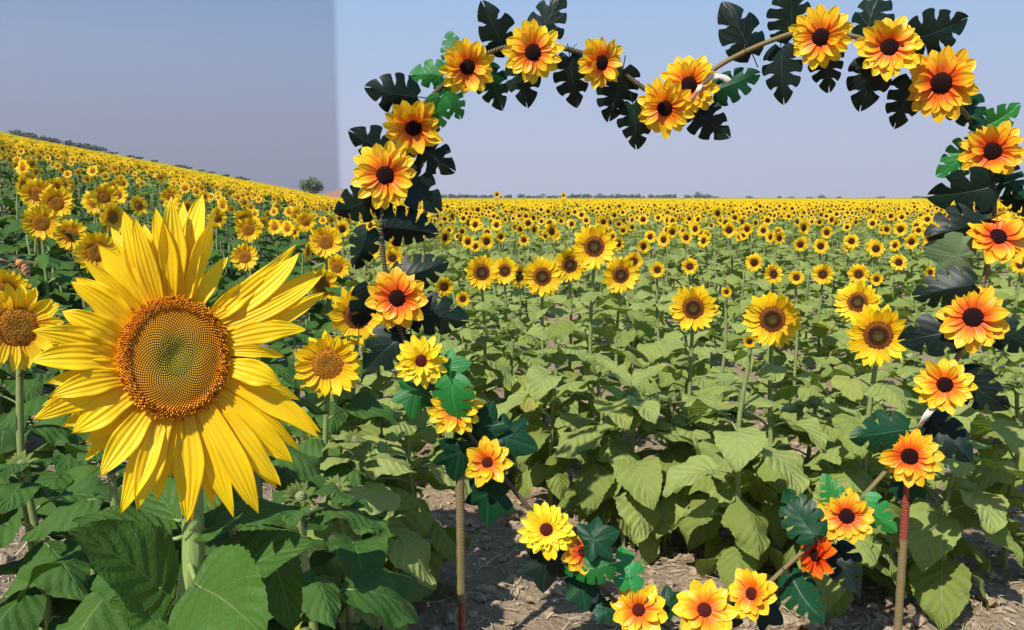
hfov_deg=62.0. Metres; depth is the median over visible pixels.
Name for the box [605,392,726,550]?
sunflower
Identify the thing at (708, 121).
fabric leaf
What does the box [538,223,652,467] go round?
sunflower
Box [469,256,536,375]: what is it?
sunflower
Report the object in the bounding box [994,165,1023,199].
fabric leaf
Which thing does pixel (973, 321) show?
fabric flower
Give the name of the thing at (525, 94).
fabric leaf
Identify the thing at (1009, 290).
sunflower
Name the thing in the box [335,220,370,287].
sunflower
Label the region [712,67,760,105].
fabric leaf
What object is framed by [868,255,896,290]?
sunflower plant
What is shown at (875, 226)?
sunflower field
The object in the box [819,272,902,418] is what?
sunflower
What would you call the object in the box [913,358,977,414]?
fabric flower
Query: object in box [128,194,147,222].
sunflower
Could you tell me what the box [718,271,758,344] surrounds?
sunflower plant
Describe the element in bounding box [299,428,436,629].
sunflower
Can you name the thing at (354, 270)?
sunflower plant
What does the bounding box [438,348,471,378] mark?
fabric leaf
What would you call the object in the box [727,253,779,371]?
sunflower
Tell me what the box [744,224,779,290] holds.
sunflower
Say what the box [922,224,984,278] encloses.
fabric leaf
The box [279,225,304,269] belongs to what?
sunflower
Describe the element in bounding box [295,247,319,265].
sunflower plant
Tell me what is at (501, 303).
sunflower plant
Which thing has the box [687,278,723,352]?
sunflower plant
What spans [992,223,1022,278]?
sunflower
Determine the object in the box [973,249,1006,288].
sunflower
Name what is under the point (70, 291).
sunflower plant
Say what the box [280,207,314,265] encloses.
sunflower
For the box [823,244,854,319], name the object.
sunflower
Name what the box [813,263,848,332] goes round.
sunflower plant
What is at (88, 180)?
sunflower field
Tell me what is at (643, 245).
sunflower
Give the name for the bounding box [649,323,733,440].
sunflower plant
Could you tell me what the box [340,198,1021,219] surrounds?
distant sunflowers
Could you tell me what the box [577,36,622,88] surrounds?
fabric flower
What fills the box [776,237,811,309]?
sunflower
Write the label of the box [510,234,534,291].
sunflower
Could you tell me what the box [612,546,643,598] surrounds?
fabric leaf
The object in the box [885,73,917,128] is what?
fabric leaf
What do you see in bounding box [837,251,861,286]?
sunflower plant
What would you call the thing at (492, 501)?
fabric leaf
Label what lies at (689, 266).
sunflower
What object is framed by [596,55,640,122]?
fabric leaf
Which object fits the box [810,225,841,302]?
sunflower
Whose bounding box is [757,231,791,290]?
sunflower
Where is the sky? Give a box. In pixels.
[0,0,1023,197]
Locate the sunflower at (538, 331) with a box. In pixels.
[468,321,565,481]
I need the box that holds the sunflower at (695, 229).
[678,222,713,288]
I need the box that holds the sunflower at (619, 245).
[597,236,629,313]
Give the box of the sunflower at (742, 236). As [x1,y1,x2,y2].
[728,231,763,299]
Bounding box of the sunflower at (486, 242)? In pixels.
[466,233,503,321]
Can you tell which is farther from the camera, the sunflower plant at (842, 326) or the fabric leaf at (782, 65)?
the sunflower plant at (842, 326)
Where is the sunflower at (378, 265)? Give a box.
[355,243,382,284]
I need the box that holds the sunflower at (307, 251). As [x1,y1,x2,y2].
[283,243,325,348]
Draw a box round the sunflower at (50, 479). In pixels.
[0,302,135,574]
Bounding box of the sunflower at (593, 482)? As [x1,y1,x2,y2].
[542,361,671,548]
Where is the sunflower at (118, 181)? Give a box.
[112,178,132,210]
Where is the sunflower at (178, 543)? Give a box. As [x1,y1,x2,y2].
[102,474,216,563]
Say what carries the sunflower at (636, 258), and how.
on the ground
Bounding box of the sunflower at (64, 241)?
[46,218,89,309]
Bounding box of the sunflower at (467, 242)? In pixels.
[451,234,478,306]
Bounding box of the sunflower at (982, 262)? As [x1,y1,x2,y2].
[973,251,984,278]
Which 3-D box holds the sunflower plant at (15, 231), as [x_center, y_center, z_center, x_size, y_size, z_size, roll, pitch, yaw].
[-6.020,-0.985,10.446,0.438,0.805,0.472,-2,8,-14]
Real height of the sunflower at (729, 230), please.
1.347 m
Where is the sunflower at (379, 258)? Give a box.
[368,224,401,264]
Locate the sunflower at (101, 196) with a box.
[86,184,118,306]
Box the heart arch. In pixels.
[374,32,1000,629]
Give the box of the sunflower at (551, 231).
[527,222,566,317]
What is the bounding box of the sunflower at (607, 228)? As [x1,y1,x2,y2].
[584,224,623,323]
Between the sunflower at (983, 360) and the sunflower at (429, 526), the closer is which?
the sunflower at (429, 526)
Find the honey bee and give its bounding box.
[6,252,36,278]
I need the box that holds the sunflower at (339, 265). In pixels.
[313,253,357,333]
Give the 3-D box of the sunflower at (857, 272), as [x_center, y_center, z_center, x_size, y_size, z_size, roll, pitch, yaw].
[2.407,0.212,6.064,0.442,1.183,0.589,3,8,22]
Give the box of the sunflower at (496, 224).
[480,218,512,294]
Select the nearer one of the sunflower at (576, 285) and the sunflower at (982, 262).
the sunflower at (576, 285)
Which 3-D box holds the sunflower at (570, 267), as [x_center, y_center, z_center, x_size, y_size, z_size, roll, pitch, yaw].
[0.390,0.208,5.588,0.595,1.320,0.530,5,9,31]
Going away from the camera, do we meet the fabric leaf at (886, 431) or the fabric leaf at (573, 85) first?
the fabric leaf at (573, 85)
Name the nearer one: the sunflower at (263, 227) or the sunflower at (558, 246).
the sunflower at (263, 227)
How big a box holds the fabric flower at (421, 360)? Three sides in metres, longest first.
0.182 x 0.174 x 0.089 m
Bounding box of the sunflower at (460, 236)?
[439,234,469,295]
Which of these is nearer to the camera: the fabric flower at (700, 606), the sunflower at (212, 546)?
the sunflower at (212, 546)
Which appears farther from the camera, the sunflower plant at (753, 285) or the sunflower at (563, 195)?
the sunflower at (563, 195)
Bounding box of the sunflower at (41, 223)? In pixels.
[20,204,83,387]
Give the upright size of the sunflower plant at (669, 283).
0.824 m
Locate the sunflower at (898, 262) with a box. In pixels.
[877,254,914,318]
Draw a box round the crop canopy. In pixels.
[0,131,1020,234]
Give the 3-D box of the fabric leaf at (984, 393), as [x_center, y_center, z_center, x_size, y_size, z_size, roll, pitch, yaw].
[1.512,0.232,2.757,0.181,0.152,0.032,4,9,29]
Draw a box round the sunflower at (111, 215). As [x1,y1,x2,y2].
[74,201,122,302]
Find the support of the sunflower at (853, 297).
on the ground
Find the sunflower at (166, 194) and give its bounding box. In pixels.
[159,186,179,218]
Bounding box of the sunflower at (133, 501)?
[91,461,134,503]
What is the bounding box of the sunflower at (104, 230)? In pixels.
[99,218,120,234]
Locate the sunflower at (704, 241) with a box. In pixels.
[691,233,728,296]
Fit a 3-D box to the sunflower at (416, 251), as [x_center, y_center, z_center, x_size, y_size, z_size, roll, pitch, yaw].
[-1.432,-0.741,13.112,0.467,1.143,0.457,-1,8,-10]
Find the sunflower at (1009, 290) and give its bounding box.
[987,249,1023,360]
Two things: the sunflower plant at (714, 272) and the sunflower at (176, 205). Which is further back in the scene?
the sunflower plant at (714, 272)
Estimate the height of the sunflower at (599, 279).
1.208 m
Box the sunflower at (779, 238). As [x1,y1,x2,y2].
[754,231,793,297]
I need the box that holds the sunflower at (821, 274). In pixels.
[791,264,843,416]
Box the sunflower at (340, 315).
[287,286,420,571]
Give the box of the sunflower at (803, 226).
[775,219,818,299]
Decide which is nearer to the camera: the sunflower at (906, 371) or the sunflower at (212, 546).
the sunflower at (212, 546)
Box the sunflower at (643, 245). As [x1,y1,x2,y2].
[625,239,665,331]
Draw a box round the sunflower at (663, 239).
[647,231,687,320]
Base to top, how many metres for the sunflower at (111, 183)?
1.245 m
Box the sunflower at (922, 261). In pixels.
[905,235,950,317]
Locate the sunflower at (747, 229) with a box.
[729,222,764,299]
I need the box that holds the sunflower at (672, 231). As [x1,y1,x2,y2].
[653,225,683,294]
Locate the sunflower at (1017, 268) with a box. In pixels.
[981,256,1023,385]
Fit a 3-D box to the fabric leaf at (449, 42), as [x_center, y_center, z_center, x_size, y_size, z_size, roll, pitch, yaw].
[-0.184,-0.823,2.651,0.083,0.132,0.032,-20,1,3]
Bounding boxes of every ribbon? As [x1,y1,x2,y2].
[691,85,702,100]
[916,407,936,427]
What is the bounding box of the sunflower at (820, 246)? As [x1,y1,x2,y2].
[800,238,837,337]
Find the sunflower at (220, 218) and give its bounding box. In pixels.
[206,207,240,300]
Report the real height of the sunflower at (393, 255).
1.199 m
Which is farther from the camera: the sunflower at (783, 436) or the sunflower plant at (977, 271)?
the sunflower plant at (977, 271)
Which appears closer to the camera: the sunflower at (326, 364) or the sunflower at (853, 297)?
the sunflower at (326, 364)
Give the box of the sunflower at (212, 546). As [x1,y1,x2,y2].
[205,521,320,629]
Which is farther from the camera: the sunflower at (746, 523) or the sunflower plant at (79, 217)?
the sunflower plant at (79, 217)
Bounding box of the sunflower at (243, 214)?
[218,209,269,293]
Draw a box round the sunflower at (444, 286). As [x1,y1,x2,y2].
[415,277,476,451]
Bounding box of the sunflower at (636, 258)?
[595,252,664,375]
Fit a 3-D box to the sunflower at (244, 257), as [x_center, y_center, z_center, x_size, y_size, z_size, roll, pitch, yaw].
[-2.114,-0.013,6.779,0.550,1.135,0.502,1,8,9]
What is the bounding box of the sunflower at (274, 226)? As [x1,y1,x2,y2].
[261,218,290,263]
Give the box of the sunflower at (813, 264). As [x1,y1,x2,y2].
[788,236,821,300]
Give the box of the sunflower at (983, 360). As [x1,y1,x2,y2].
[926,354,1023,488]
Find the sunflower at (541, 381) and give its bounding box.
[496,336,598,522]
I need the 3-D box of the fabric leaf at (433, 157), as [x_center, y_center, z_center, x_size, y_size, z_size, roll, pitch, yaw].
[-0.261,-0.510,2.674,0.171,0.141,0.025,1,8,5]
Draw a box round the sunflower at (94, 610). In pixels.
[16,432,180,629]
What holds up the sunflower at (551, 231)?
on the ground
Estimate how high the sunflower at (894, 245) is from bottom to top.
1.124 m
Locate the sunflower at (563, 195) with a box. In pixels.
[555,193,570,249]
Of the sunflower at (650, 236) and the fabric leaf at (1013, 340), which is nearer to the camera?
the fabric leaf at (1013, 340)
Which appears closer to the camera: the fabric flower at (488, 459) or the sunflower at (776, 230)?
the fabric flower at (488, 459)
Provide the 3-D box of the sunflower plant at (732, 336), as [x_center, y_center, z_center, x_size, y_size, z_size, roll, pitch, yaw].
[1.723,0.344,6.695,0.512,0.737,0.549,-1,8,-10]
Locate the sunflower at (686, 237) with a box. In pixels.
[668,231,700,291]
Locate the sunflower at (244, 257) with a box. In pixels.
[218,242,259,289]
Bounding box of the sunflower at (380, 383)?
[339,345,439,539]
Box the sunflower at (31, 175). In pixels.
[4,171,37,266]
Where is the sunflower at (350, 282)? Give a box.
[312,254,354,303]
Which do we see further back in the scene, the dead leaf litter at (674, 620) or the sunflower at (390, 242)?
the sunflower at (390, 242)
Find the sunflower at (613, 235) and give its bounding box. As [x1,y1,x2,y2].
[610,230,627,260]
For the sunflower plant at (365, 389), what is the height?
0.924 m
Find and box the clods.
[0,365,1023,629]
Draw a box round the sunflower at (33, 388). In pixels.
[0,268,55,453]
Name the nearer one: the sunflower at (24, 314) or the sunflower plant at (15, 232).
the sunflower at (24, 314)
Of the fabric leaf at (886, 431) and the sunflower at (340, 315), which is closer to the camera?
the fabric leaf at (886, 431)
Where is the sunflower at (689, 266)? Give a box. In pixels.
[660,257,723,390]
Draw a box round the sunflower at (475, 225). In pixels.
[460,218,493,299]
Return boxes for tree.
[298,176,324,193]
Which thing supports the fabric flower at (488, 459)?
attached to the heart arch
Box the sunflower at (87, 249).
[71,231,117,312]
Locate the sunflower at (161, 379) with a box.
[31,193,324,629]
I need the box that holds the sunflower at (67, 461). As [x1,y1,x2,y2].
[3,394,126,603]
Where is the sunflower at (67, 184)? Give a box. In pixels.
[56,177,84,257]
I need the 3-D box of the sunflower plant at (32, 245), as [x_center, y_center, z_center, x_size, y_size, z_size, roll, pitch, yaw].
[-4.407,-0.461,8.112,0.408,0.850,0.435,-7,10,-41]
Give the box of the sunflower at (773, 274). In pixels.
[739,263,812,419]
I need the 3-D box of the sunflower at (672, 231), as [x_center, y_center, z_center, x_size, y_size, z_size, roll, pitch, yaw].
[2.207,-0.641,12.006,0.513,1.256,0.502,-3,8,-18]
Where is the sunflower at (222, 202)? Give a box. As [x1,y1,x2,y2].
[209,197,236,261]
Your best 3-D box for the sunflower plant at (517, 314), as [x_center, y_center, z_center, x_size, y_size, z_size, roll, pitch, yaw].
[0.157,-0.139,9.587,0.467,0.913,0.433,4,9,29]
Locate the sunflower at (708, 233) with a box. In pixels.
[695,230,720,288]
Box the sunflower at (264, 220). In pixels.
[239,215,282,277]
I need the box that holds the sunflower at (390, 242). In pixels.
[379,237,412,272]
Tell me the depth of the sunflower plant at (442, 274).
9.24 m
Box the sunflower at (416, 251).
[408,235,432,262]
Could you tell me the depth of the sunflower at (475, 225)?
11.81 m
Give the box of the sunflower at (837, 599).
[784,468,917,617]
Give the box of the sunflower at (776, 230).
[762,227,793,273]
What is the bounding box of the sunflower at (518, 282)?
[496,264,548,349]
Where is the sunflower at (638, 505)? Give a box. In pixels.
[579,385,710,568]
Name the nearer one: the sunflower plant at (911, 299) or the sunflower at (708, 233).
the sunflower plant at (911, 299)
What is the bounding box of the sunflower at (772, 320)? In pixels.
[691,291,834,570]
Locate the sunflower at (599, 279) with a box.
[580,260,624,341]
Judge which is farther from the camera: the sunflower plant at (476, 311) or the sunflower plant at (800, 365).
the sunflower plant at (476, 311)
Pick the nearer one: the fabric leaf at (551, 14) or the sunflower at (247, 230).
the fabric leaf at (551, 14)
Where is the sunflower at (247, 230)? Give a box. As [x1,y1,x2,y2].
[225,216,271,344]
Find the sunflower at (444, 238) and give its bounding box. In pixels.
[430,229,461,309]
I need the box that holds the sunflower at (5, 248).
[0,174,45,269]
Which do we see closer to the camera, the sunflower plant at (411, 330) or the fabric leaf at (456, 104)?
the fabric leaf at (456, 104)
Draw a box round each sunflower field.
[0,135,340,268]
[333,200,1023,292]
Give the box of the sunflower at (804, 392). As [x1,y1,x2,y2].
[755,270,837,421]
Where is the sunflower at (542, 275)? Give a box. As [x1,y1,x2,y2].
[493,255,587,468]
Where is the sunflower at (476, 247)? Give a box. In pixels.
[462,240,486,304]
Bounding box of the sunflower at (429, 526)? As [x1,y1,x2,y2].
[325,381,471,602]
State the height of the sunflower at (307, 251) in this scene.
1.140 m
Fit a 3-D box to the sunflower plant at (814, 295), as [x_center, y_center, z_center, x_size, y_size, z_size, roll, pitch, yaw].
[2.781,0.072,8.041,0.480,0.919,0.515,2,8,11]
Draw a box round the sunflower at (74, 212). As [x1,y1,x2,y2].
[67,179,84,223]
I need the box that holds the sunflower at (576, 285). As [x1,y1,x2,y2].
[554,269,597,320]
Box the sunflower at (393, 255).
[367,247,402,329]
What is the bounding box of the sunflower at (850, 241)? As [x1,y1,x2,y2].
[830,234,868,298]
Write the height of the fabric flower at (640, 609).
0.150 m
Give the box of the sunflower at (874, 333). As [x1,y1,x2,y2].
[803,304,941,600]
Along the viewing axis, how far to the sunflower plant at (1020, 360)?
5.54 m
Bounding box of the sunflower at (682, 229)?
[671,226,702,288]
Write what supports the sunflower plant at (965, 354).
on the ground
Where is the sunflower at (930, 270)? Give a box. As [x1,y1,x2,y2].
[895,265,949,404]
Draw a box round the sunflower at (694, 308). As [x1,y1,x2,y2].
[630,284,752,494]
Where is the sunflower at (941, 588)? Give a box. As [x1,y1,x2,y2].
[868,439,1023,629]
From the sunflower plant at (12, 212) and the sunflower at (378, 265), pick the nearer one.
the sunflower at (378, 265)
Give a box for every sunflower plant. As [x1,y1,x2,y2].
[0,187,15,243]
[0,359,32,417]
[4,201,32,249]
[5,201,33,250]
[6,204,23,255]
[6,232,51,295]
[8,238,64,296]
[20,237,82,304]
[28,241,70,273]
[54,219,83,304]
[59,214,87,257]
[71,188,93,223]
[205,246,238,297]
[206,242,227,276]
[208,225,226,264]
[213,228,235,257]
[220,242,243,289]
[250,239,274,268]
[260,322,341,444]
[264,339,288,419]
[270,292,345,435]
[282,313,321,392]
[290,248,316,316]
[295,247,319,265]
[346,268,359,281]
[347,250,358,283]
[355,261,376,283]
[355,360,439,469]
[359,327,396,396]
[406,280,439,342]
[406,325,431,337]
[420,329,450,341]
[421,260,439,298]
[424,272,452,307]
[435,291,487,352]
[448,279,489,351]
[451,248,467,295]
[453,253,473,288]
[468,286,497,333]
[472,285,526,353]
[472,311,530,398]
[473,282,516,334]
[497,259,525,316]
[507,259,539,311]
[507,285,544,337]
[508,262,540,318]
[517,287,550,316]
[559,277,604,344]
[562,273,589,297]
[563,303,614,414]
[565,303,603,368]
[583,270,602,307]
[597,290,636,344]
[598,296,648,374]
[612,282,661,342]
[636,250,650,286]
[643,266,679,326]
[644,276,681,340]
[648,271,676,318]
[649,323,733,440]
[664,260,688,289]
[669,282,723,359]
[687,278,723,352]
[699,263,733,343]
[701,254,727,296]
[709,313,762,388]
[710,275,738,332]
[717,251,746,305]
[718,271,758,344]
[733,271,769,320]
[747,262,776,296]
[754,325,807,384]
[756,328,807,379]
[784,274,826,339]
[787,274,830,369]
[800,294,851,367]
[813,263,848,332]
[825,255,850,300]
[826,320,855,375]
[830,281,867,354]
[834,312,847,336]
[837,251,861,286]
[841,320,885,383]
[860,255,881,286]
[868,252,899,287]
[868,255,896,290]
[888,280,940,365]
[900,277,940,326]
[944,346,992,359]
[946,349,992,370]
[969,340,1023,441]
[972,268,991,286]
[973,251,996,285]
[990,346,1023,418]
[995,260,1022,305]
[995,281,1023,363]
[1000,358,1023,388]
[1012,291,1023,319]
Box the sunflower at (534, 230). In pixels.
[514,224,543,292]
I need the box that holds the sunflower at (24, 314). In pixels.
[0,282,99,629]
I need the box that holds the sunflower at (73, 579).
[0,450,121,629]
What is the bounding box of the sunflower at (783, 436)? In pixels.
[753,395,861,552]
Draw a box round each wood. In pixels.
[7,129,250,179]
[351,192,1000,197]
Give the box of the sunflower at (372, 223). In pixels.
[360,220,386,281]
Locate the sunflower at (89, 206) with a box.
[68,190,102,280]
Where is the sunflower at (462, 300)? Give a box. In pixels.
[427,291,516,492]
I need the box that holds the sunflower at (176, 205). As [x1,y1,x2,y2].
[162,200,181,210]
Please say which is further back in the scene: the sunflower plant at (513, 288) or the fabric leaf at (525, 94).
the sunflower plant at (513, 288)
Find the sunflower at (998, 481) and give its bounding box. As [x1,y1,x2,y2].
[937,372,1023,569]
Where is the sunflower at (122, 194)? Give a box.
[111,184,132,213]
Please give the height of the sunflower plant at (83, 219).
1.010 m
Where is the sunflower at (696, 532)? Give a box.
[672,404,787,561]
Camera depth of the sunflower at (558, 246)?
12.30 m
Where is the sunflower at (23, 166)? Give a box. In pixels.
[7,159,30,217]
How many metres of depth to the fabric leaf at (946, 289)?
2.71 m
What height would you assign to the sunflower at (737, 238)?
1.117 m
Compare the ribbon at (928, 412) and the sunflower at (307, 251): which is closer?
the ribbon at (928, 412)
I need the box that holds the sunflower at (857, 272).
[822,263,868,405]
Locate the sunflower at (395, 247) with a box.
[372,244,402,277]
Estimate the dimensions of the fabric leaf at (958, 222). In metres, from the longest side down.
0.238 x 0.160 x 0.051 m
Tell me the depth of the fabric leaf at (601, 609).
2.87 m
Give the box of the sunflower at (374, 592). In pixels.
[254,481,421,629]
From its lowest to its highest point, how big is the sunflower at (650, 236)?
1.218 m
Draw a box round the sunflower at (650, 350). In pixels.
[631,261,695,392]
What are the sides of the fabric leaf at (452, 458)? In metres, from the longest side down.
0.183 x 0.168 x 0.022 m
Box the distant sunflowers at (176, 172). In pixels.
[0,132,340,215]
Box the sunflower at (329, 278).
[303,267,364,420]
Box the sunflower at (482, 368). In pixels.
[429,317,520,470]
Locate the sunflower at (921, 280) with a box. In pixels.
[908,225,936,311]
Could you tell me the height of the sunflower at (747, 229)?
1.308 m
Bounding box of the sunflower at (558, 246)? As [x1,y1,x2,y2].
[542,230,568,306]
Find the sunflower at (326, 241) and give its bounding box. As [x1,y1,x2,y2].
[290,224,360,357]
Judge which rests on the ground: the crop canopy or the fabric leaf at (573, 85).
the crop canopy
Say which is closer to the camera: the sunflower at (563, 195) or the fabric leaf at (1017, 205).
the fabric leaf at (1017, 205)
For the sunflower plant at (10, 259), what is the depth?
7.00 m
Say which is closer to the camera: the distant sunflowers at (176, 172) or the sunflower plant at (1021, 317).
the sunflower plant at (1021, 317)
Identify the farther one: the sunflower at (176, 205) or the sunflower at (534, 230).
the sunflower at (534, 230)
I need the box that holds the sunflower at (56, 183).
[47,177,78,256]
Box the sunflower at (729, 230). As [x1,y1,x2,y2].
[708,222,750,305]
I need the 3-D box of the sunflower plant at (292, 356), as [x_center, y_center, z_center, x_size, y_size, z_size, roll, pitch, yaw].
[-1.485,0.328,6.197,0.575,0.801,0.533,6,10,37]
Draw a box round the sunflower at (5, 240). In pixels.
[0,185,21,269]
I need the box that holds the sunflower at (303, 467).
[175,344,344,582]
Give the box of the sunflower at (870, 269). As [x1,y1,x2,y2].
[854,238,886,307]
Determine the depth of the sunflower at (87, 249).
4.26 m
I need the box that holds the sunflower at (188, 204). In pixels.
[181,199,192,212]
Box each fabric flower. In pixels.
[350,140,415,209]
[365,266,427,328]
[382,100,441,155]
[394,334,447,388]
[427,379,483,434]
[438,37,494,93]
[465,435,513,487]
[501,18,564,84]
[517,501,575,560]
[561,535,600,574]
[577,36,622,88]
[610,584,667,629]
[637,77,694,138]
[660,55,719,112]
[672,579,738,629]
[727,568,777,621]
[788,4,852,69]
[799,535,836,579]
[817,488,874,543]
[853,16,923,81]
[878,428,944,487]
[906,45,979,122]
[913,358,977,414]
[935,285,1009,353]
[958,120,1023,174]
[966,208,1023,263]
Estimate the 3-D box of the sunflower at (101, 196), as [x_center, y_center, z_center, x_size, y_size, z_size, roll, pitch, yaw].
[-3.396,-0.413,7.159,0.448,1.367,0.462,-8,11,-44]
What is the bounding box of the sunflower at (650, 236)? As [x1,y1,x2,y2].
[637,230,669,308]
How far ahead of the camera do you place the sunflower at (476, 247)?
11.20 m
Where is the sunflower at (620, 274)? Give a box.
[570,255,660,441]
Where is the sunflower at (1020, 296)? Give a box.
[992,237,1023,312]
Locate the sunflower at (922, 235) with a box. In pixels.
[906,227,926,305]
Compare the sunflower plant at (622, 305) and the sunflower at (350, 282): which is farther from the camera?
the sunflower at (350, 282)
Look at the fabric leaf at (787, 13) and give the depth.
2.61 m
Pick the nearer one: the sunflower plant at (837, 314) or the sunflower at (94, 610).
the sunflower at (94, 610)
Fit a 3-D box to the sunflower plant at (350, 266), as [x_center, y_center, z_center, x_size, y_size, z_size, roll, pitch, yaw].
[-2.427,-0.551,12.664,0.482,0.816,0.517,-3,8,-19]
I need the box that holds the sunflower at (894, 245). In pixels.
[877,239,910,311]
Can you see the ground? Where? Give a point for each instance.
(494, 615)
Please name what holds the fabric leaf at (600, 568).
attached to the heart arch
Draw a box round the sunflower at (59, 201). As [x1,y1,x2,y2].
[15,187,87,309]
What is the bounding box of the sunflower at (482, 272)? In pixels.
[459,254,519,404]
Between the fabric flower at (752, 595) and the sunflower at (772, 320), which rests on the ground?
the sunflower at (772, 320)
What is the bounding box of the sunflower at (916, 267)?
[912,243,938,311]
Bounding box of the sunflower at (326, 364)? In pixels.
[271,331,402,572]
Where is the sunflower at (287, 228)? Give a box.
[276,219,306,297]
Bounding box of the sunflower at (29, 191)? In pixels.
[2,177,79,309]
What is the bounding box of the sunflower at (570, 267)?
[536,247,620,417]
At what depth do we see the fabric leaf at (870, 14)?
2.61 m
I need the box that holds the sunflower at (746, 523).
[662,335,809,602]
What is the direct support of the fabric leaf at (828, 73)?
attached to the heart arch
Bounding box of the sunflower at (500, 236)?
[489,231,507,294]
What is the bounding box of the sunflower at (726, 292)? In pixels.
[668,287,758,447]
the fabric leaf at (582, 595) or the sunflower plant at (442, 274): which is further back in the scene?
the sunflower plant at (442, 274)
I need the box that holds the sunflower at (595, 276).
[582,266,603,295]
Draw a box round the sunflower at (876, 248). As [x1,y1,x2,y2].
[858,240,894,312]
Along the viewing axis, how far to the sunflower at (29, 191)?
5.65 m
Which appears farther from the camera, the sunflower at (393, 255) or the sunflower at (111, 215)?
the sunflower at (393, 255)
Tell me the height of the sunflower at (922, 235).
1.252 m
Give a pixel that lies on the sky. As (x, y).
(265, 91)
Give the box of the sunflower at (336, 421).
[284,326,369,538]
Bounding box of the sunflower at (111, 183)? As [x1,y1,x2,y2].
[98,180,124,216]
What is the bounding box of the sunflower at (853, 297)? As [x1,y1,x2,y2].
[799,280,895,470]
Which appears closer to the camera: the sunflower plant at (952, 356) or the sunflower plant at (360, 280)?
the sunflower plant at (952, 356)
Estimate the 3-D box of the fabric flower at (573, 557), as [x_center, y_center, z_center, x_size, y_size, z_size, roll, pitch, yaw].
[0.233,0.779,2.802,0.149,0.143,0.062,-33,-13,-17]
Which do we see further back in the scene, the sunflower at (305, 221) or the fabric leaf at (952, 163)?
the sunflower at (305, 221)
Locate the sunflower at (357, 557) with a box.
[284,474,435,629]
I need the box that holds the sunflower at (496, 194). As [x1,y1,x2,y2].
[494,191,504,246]
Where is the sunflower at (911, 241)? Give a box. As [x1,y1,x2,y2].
[889,234,924,323]
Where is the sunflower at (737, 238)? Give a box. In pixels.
[723,232,744,288]
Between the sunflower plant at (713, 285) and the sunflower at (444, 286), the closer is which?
the sunflower at (444, 286)
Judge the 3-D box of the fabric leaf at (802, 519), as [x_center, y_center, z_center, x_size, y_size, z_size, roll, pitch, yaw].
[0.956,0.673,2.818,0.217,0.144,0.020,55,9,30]
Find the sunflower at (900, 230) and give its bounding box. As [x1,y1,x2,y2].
[881,221,921,303]
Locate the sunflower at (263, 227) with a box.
[235,217,273,274]
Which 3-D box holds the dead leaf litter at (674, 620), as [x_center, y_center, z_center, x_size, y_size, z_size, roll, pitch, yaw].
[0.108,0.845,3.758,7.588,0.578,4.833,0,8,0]
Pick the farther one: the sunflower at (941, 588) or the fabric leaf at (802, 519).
the sunflower at (941, 588)
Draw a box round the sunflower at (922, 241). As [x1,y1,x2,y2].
[914,222,938,268]
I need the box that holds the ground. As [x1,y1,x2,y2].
[0,173,1023,629]
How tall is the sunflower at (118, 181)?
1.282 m
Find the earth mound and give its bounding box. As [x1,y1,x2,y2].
[323,188,344,197]
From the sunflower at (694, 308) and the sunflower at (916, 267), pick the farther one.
the sunflower at (916, 267)
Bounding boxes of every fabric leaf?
[334,185,379,222]
[348,125,394,154]
[349,220,379,268]
[349,275,376,327]
[362,324,415,372]
[364,72,426,112]
[373,205,438,246]
[390,253,448,289]
[392,378,434,418]
[404,161,441,212]
[405,138,455,174]
[409,59,444,88]
[410,290,468,334]
[425,89,450,132]
[432,365,474,431]
[432,435,476,480]
[436,79,464,118]
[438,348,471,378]
[440,30,458,62]
[453,432,467,440]
[463,400,509,441]
[465,478,513,526]
[476,62,507,110]
[477,0,514,57]
[496,413,538,470]
[504,67,540,107]
[521,548,567,592]
[527,0,566,39]
[553,43,587,107]
[563,555,621,584]
[565,576,600,611]
[570,516,619,561]
[589,595,614,622]
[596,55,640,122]
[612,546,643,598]
[617,94,650,149]
[657,584,679,621]
[682,102,730,139]
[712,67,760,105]
[717,1,764,67]
[727,599,742,627]
[750,599,783,629]
[762,34,802,104]
[766,0,810,43]
[778,563,824,623]
[779,488,827,546]
[808,52,844,92]
[820,473,847,508]
[824,539,862,592]
[846,56,891,111]
[849,409,919,451]
[851,0,894,35]
[857,490,896,532]
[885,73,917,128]
[888,473,927,503]
[897,309,963,356]
[908,8,968,56]
[911,266,988,307]
[917,410,972,461]
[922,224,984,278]
[924,200,1005,240]
[926,166,1009,213]
[935,137,969,177]
[945,93,986,131]
[963,363,1009,410]
[968,102,1020,132]
[993,317,1023,352]
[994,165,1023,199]
[998,186,1023,216]
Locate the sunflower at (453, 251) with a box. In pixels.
[437,231,465,298]
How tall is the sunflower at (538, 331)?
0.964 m
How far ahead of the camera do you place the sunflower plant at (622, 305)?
7.90 m
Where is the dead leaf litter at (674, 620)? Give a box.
[48,372,1023,629]
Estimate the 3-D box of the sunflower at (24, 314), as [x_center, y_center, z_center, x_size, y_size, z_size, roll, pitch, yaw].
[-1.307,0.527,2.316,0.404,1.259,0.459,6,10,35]
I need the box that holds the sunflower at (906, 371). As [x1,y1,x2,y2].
[851,347,963,512]
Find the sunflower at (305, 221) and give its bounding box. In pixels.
[293,212,324,277]
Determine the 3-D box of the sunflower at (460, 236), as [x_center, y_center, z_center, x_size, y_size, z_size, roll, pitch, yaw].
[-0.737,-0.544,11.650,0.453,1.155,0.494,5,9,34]
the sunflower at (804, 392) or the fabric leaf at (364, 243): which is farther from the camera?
the sunflower at (804, 392)

